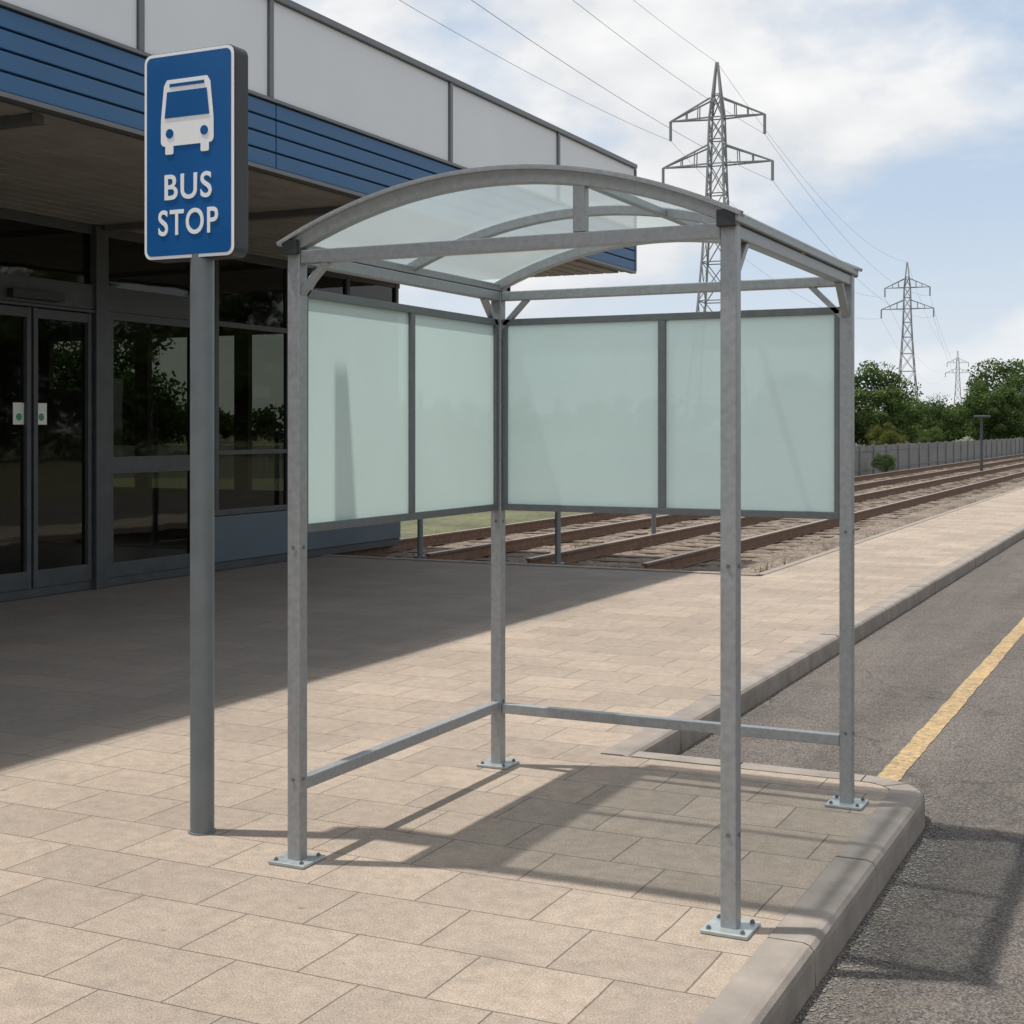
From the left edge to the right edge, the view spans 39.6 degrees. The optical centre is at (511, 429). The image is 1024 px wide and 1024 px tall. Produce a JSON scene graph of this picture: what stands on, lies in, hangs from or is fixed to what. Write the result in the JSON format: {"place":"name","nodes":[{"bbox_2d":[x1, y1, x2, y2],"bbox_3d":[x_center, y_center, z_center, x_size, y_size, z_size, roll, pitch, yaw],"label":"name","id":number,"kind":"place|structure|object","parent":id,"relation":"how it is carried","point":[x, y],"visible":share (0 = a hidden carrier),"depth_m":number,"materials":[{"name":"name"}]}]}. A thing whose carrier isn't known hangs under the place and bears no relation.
{"place":"outdoors","nodes":[
{"label":"outdoors","id":0,"kind":"place"},
{"bbox_2d":[0,101,617,277],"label":"soffit slats","id":1,"kind":"object","parent":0,"point":[58,167],"visible":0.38,"depth_m":11.66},
{"bbox_2d":[0,113,340,267],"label":"soffit beams","id":2,"kind":"structure","parent":1,"relation":"attached to","point":[20,121],"depth_m":12.85,"materials":[{"name":"grey metal"}]},
{"bbox_2d":[0,28,631,271],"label":"fascia backing","id":3,"kind":"object","parent":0,"point":[248,128],"visible":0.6,"depth_m":9.63,"materials":[{"name":"blue metal"}]},
{"bbox_2d":[0,488,1023,1023],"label":"pavement","id":4,"kind":"structure","parent":0,"point":[110,866],"depth_m":5.88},
{"bbox_2d":[145,44,247,835],"bbox_3d":[-1.224,0.044,5.494,0.434,3.012,0.108,0,0,26],"label":"bus stop sign","id":5,"kind":"object","parent":4,"relation":"on","point":[196,158],"visible":1,"depth_m":5.44,"materials":[{"name":"blue painted metal"},{"name":"white paint"},{"name":"grey steel"}]},
{"bbox_2d":[0,208,399,601],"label":"window frames","id":6,"kind":"structure","parent":4,"relation":"on","point":[99,303],"depth_m":13.84,"materials":[{"name":"grey metal"}]},
{"bbox_2d":[13,402,46,424],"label":"door stickers","id":7,"kind":"object","parent":6,"relation":"attached to","point":[19,408],"depth_m":13.03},
{"bbox_2d":[16,413,43,420],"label":"door sticker symbols","id":8,"kind":"object","parent":6,"relation":"attached to","point":[19,416],"depth_m":13.00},
{"bbox_2d":[7,287,64,301],"bbox_3d":[-4.367,-1.240,13.061,0.078,0.080,0.650,0,0,26],"label":"door sensor","id":9,"kind":"object","parent":6,"relation":"attached to","point":[34,294],"depth_m":12.99,"materials":[{"name":"black plastic"}]},
{"bbox_2d":[214,510,400,562],"bbox_3d":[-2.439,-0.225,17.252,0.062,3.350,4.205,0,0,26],"label":"base panels","id":10,"kind":"object","parent":6,"relation":"attached to","point":[243,536],"visible":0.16,"depth_m":16.41,"materials":[{"name":"blue painted metal"}]},
{"bbox_2d":[268,164,868,940],"bbox_3d":[0.307,0.338,5.490,1.758,2.423,1.780,0,0,26],"label":"bus shelter","id":11,"kind":"object","parent":4,"relation":"on","point":[730,412],"visible":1,"depth_m":5.88,"materials":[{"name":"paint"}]},
{"bbox_2d":[292,0,1023,430],"label":"sky","id":12,"kind":"structure","parent":0,"point":[905,118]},
{"bbox_2d":[367,459,1023,573],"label":"gravel","id":13,"kind":"structure","parent":0,"point":[805,550],"depth_m":21.86,"materials":[{"name":"gravel"}]},
{"bbox_2d":[414,519,425,558],"bbox_3d":[-1.132,0.590,17.525,0.164,2.140,0.168,0,0,26],"label":"metal post","id":14,"kind":"object","parent":13,"relation":"on","point":[420,555],"visible":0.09,"depth_m":17.50,"materials":[{"name":"grey metal"}]},
{"bbox_2d":[552,512,563,564],"bbox_3d":[0.536,0.640,16.611,0.164,2.040,0.168,0,0,26],"label":"metal post","id":15,"kind":"object","parent":13,"relation":"on","point":[557,538],"visible":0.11,"depth_m":16.58,"materials":[{"name":"grey metal"}]},
{"bbox_2d":[651,514,655,533],"bbox_3d":[2.059,0.790,20.650,0.164,1.740,0.168,0,0,26],"label":"metal post","id":16,"kind":"object","parent":13,"relation":"on","point":[653,523],"visible":0.06,"depth_m":20.62,"materials":[{"name":"grey metal"}]},
{"bbox_2d":[331,454,1023,560],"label":"railway track","id":17,"kind":"structure","parent":13,"relation":"on","point":[519,545],"depth_m":22.62,"materials":[{"name":"rusty steel"},{"name":"wood"},{"name":"gravel"}]},
{"bbox_2d":[429,458,1011,572],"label":"weeds","id":18,"kind":"object","parent":13,"relation":"on","point":[588,543],"visible":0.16,"depth_m":20.33,"materials":[{"name":"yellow plant"}]},
{"bbox_2d":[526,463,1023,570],"bbox_3d":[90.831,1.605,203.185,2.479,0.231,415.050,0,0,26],"label":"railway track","id":19,"kind":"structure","parent":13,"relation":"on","point":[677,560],"depth_m":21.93,"materials":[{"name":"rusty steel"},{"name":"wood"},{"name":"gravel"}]},
{"bbox_2d":[974,415,990,470],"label":"lamp post","id":20,"kind":"object","parent":13,"relation":"on","point":[981,417],"visible":0.9,"depth_m":54.53,"materials":[{"name":"grey metal"}]},
{"bbox_2d":[400,431,1022,538],"bbox_3d":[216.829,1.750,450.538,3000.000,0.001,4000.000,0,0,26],"label":"ground","id":21,"kind":"structure","parent":0,"point":[455,523],"depth_m":27.48,"materials":[{"name":"green plant"}]},
{"bbox_2d":[322,486,1023,575],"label":"edging stones","id":22,"kind":"object","parent":21,"relation":"on","point":[709,572],"visible":0.23,"depth_m":16.72,"materials":[{"name":"concrete"}]},
{"bbox_2d":[662,62,773,311],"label":"electricity pylon","id":23,"kind":"object","parent":21,"relation":"on","point":[723,138],"visible":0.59,"depth_m":109.81,"materials":[{"name":"metal"}]},
{"bbox_2d":[400,0,967,383],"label":"power lines","id":24,"kind":"object","parent":23,"relation":"attached to","point":[684,136],"visible":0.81,"depth_m":94.65,"materials":[{"name":"metal"}]},
{"bbox_2d":[871,452,896,471],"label":"shrub","id":25,"kind":"object","parent":21,"relation":"on","point":[888,462],"visible":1,"depth_m":51.63,"materials":[{"name":"green plant"}]},
{"bbox_2d":[864,421,909,444],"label":"shrub","id":26,"kind":"object","parent":21,"relation":"on","point":[888,435],"visible":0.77,"depth_m":94.72,"materials":[{"name":"green plant"}]},
{"bbox_2d":[854,390,922,442],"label":"tree","id":27,"kind":"object","parent":21,"relation":"on","point":[881,413],"visible":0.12,"depth_m":124.76,"materials":[{"name":"green plant"}]},
{"bbox_2d":[854,360,929,445],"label":"tree","id":28,"kind":"object","parent":21,"relation":"on","point":[878,398],"visible":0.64,"depth_m":108.64,"materials":[{"name":"green plant"}]},
{"bbox_2d":[881,262,933,401],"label":"electricity pylon","id":29,"kind":"object","parent":21,"relation":"on","point":[903,325],"visible":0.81,"depth_m":240.64,"materials":[{"name":"metal"}]},
{"bbox_2d":[912,425,944,442],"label":"shrub","id":30,"kind":"object","parent":21,"relation":"on","point":[931,434],"visible":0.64,"depth_m":95.72,"materials":[{"name":"green plant"}]},
{"bbox_2d":[896,392,969,442],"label":"tree","id":31,"kind":"object","parent":21,"relation":"on","point":[943,413],"visible":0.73,"depth_m":119.03,"materials":[{"name":"green plant"}]},
{"bbox_2d":[854,398,1023,442],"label":"tree line","id":32,"kind":"object","parent":21,"relation":"on","point":[959,433],"visible":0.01,"depth_m":191.82,"materials":[{"name":"green plant"}]},
{"bbox_2d":[854,438,1023,476],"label":"fence","id":33,"kind":"object","parent":21,"relation":"on","point":[915,455],"visible":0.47,"depth_m":64.77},
{"bbox_2d":[945,351,970,407],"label":"electricity pylon","id":34,"kind":"object","parent":21,"relation":"on","point":[957,376],"visible":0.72,"depth_m":509.58,"materials":[{"name":"metal"}]},
{"bbox_2d":[949,412,1001,439],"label":"tree","id":35,"kind":"object","parent":21,"relation":"on","point":[962,427],"visible":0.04,"depth_m":130.00,"materials":[{"name":"green plant"}]},
{"bbox_2d":[954,357,1023,438],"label":"tree","id":36,"kind":"object","parent":21,"relation":"on","point":[1012,375],"visible":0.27,"depth_m":119.40,"materials":[{"name":"green plant"}]},
{"bbox_2d":[959,378,1023,439],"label":"tree","id":37,"kind":"object","parent":21,"relation":"on","point":[1003,421],"visible":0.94,"depth_m":98.42,"materials":[{"name":"green plant"}]},
{"bbox_2d":[676,538,1023,1023],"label":"road","id":38,"kind":"structure","parent":0,"point":[959,959],"depth_m":6.85,"materials":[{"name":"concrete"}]},
{"bbox_2d":[3,565,987,1023],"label":"grit","id":39,"kind":"object","parent":38,"relation":"on","point":[877,901],"visible":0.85,"depth_m":5.01,"materials":[{"name":"gravel"}]},
{"bbox_2d":[601,524,1023,1023],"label":"kerb","id":40,"kind":"structure","parent":38,"relation":"on","point":[779,975],"depth_m":5.33,"materials":[{"name":"concrete"}]},
{"bbox_2d":[877,617,1023,780],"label":"road marking","id":41,"kind":"object","parent":38,"relation":"on","point":[899,765],"visible":0.77,"depth_m":8.44,"materials":[{"name":"yellow paint"}]},
{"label":"interior floor","id":42,"kind":"structure","parent":0,"visible":0},
{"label":"walls","id":43,"kind":"object","parent":42,"relation":"on","visible":0},
{"bbox_2d":[0,218,393,574],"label":"glazing","id":44,"kind":"structure","parent":43,"relation":"attached to","point":[151,408],"depth_m":14.47,"materials":[{"name":"black glass"}]},
{"bbox_3d":[-9.702,-3.135,6.256,9.690,0.290,30.860,0,0,26],"label":"roof slab","id":45,"kind":"object","parent":43,"relation":"on","visible":0},
{"bbox_2d":[0,0,636,273],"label":"fascia trim","id":46,"kind":"structure","parent":45,"relation":"attached to","point":[269,97],"depth_m":11.37,"materials":[{"name":"grey metal"}]},
{"bbox_2d":[0,7,634,270],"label":"blue cladding","id":47,"kind":"structure","parent":46,"relation":"attached to","point":[13,43],"depth_m":9.55,"materials":[{"name":"blue metal"}]},
{"bbox_2d":[2,0,633,175],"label":"parapet panels","id":48,"kind":"object","parent":46,"relation":"attached to","point":[326,71],"visible":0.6,"depth_m":11.79,"materials":[{"name":"white metal"}]}
]}

